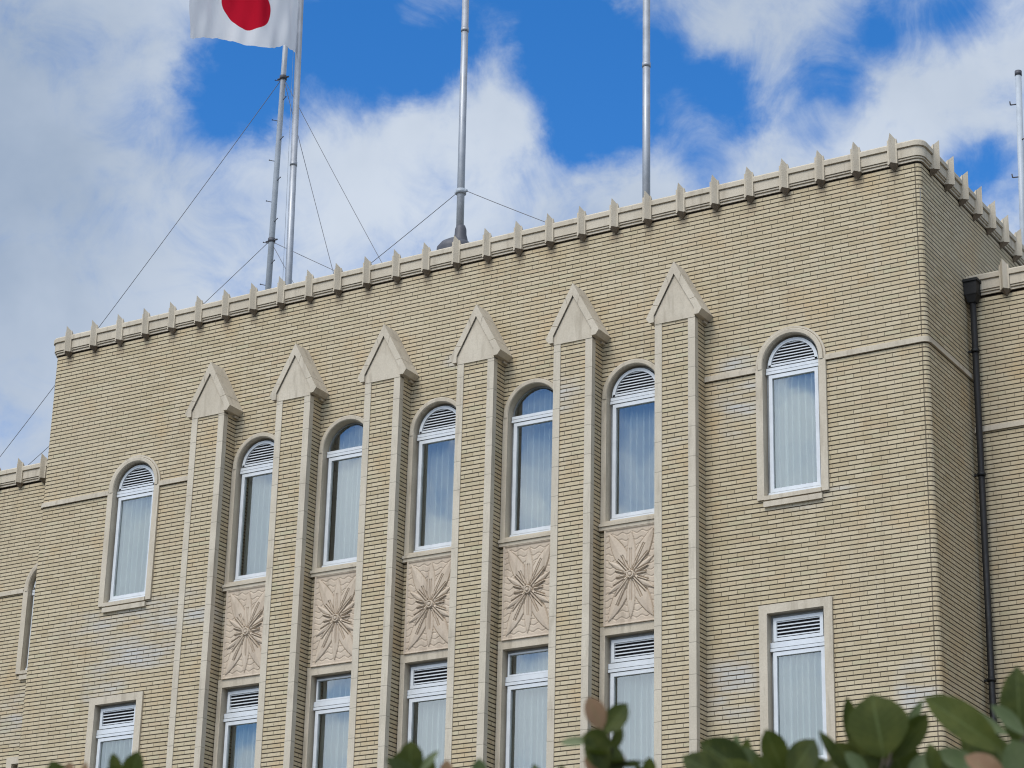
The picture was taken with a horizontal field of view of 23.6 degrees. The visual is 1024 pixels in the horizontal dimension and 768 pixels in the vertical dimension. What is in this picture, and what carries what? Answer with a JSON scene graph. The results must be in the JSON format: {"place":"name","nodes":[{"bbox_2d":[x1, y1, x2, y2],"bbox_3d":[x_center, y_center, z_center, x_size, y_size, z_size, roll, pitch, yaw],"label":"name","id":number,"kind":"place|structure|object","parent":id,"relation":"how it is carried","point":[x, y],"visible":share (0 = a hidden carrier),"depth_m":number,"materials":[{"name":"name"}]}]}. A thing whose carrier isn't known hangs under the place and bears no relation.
{"place":"outdoors","nodes":[
{"label":"outdoors","id":0,"kind":"place"},
{"bbox_2d":[47,751,143,767],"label":"leafy shrub","id":1,"kind":"object","parent":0,"point":[134,760],"visible":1,"depth_m":4.53,"materials":[{"name":"green plant"}]},
{"bbox_2d":[387,740,486,767],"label":"leafy shrub","id":2,"kind":"object","parent":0,"point":[409,754],"visible":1,"depth_m":4.40,"materials":[{"name":"green plant"}]},
{"bbox_2d":[0,133,1023,767],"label":"civic building","id":3,"kind":"structure","parent":0,"point":[682,473],"depth_m":36.72,"materials":[{"name":"brick"}]},
{"bbox_2d":[6,756,18,767],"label":"window","id":4,"kind":"structure","parent":3,"relation":"in","point":[11,762],"depth_m":42.87,"materials":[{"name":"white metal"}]},
{"bbox_2d":[15,563,37,679],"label":"window","id":5,"kind":"structure","parent":3,"relation":"in","point":[29,588],"depth_m":43.83,"materials":[{"name":"beige stone"}]},
{"bbox_2d":[84,691,143,767],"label":"window","id":6,"kind":"structure","parent":3,"relation":"in","point":[114,723],"depth_m":39.74,"materials":[{"name":"white metal"}]},
{"bbox_2d":[98,455,160,612],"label":"window","id":7,"kind":"structure","parent":3,"relation":"in","point":[130,532],"depth_m":40.97,"materials":[{"name":"grey glass"}]},
{"bbox_2d":[0,45,381,464],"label":"climbing mast","id":8,"kind":"object","parent":3,"relation":"on","point":[270,242],"visible":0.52,"depth_m":46.67,"materials":[{"name":"grey metal"}]},
{"bbox_2d":[212,675,259,767],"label":"window","id":9,"kind":"structure","parent":3,"relation":"in","point":[237,698],"depth_m":38.54,"materials":[{"name":"glass"}]},
{"bbox_2d":[222,432,274,591],"bbox_3d":[-4.005,2.072,39.687,1.146,2.655,0.464,-11,-25,29],"label":"window","id":10,"kind":"structure","parent":3,"relation":"in","point":[253,460],"depth_m":39.89,"materials":[{"name":"grey glass"}]},
{"bbox_2d":[283,0,303,284],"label":"flagpole","id":11,"kind":"object","parent":3,"relation":"on","point":[292,187],"visible":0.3,"depth_m":46.19,"materials":[{"name":"metal"}]},
{"bbox_2d":[189,0,297,51],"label":"flag","id":12,"kind":"object","parent":11,"relation":"attached to","point":[267,23],"visible":1,"depth_m":46.40,"materials":[{"name":"fabric"}]},
{"bbox_2d":[302,662,351,767],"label":"window","id":13,"kind":"structure","parent":3,"relation":"in","point":[334,706],"depth_m":37.70,"materials":[{"name":"grey glass"}]},
{"bbox_2d":[310,415,363,577],"bbox_3d":[-2.524,1.783,38.855,1.146,2.655,0.474,-11,-25,29],"label":"window","id":14,"kind":"structure","parent":3,"relation":"in","point":[348,457],"depth_m":39.05,"materials":[{"name":"glass"}]},
{"bbox_2d":[397,649,447,767],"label":"window","id":15,"kind":"structure","parent":3,"relation":"in","point":[423,675],"depth_m":36.84,"materials":[{"name":"grey glass"}]},
{"bbox_2d":[402,397,455,563],"bbox_3d":[-1.049,1.490,38.015,1.146,2.655,0.464,-11,-25,29],"label":"window","id":16,"kind":"structure","parent":3,"relation":"in","point":[432,426],"depth_m":38.22,"materials":[{"name":"glass"}]},
{"bbox_2d":[371,0,544,262],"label":"flagpole","id":17,"kind":"object","parent":3,"relation":"on","point":[460,234],"visible":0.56,"depth_m":41.03,"materials":[{"name":"metal"}]},
{"bbox_2d":[495,635,548,767],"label":"window","id":18,"kind":"structure","parent":3,"relation":"in","point":[524,692],"depth_m":35.97,"materials":[{"name":"grey glass"}]},
{"bbox_2d":[498,378,552,547],"bbox_3d":[0.432,1.200,37.183,1.146,2.655,0.474,-11,-25,29],"label":"window","id":19,"kind":"structure","parent":3,"relation":"in","point":[536,418],"depth_m":37.37,"materials":[{"name":"glass"}]},
{"bbox_2d":[599,620,653,767],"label":"window","id":20,"kind":"structure","parent":3,"relation":"in","point":[626,675],"depth_m":35.13,"materials":[{"name":"grey glass"}]},
{"bbox_2d":[599,358,654,531],"bbox_3d":[1.908,0.907,36.343,1.146,2.655,0.464,-11,-25,29],"label":"window","id":21,"kind":"structure","parent":3,"relation":"in","point":[628,394],"depth_m":36.53,"materials":[{"name":"glass"}]},
{"bbox_2d":[642,0,650,197],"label":"flagpole","id":22,"kind":"object","parent":3,"relation":"on","point":[646,65],"visible":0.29,"depth_m":39.29,"materials":[{"name":"metal"}]},
{"bbox_2d":[755,326,829,507],"bbox_3d":[4.064,0.451,35.062,1.180,2.692,0.279,-11,-25,29],"label":"window","id":23,"kind":"structure","parent":3,"relation":"in","point":[792,446],"depth_m":35.11,"materials":[{"name":"glass"}]},
{"bbox_2d":[758,596,835,759],"bbox_3d":[3.973,4.186,33.600,1.180,2.467,0.288,-11,-25,29],"label":"window","id":24,"kind":"structure","parent":3,"relation":"in","point":[797,669],"depth_m":33.74,"materials":[{"name":"grey glass"}]},
{"bbox_2d":[1009,70,1023,244],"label":"white mast","id":25,"kind":"object","parent":3,"relation":"on","point":[1019,120],"visible":0.79,"depth_m":42.52,"materials":[{"name":"metal"}]},
{"bbox_2d":[0,0,1023,470],"label":"sky","id":26,"kind":"structure","parent":0,"point":[114,119],"materials":[{"name":"blue"}]},
{"bbox_2d":[532,757,655,767],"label":"leafy shrub","id":27,"kind":"object","parent":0,"point":[649,762],"visible":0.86,"depth_m":4.50,"materials":[{"name":"green plant"}]},
{"bbox_2d":[560,697,643,767],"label":"leafy shrub","id":28,"kind":"object","parent":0,"point":[602,749],"visible":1,"depth_m":4.29,"materials":[{"name":"green plant"}]},
{"bbox_2d":[682,729,836,767],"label":"leafy shrub","id":29,"kind":"object","parent":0,"point":[724,752],"visible":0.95,"depth_m":4.49,"materials":[{"name":"green plant"}]},
{"bbox_2d":[819,666,1023,767],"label":"leafy shrub","id":30,"kind":"object","parent":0,"point":[882,732],"visible":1,"depth_m":4.40,"materials":[{"name":"green plant"}]}
]}

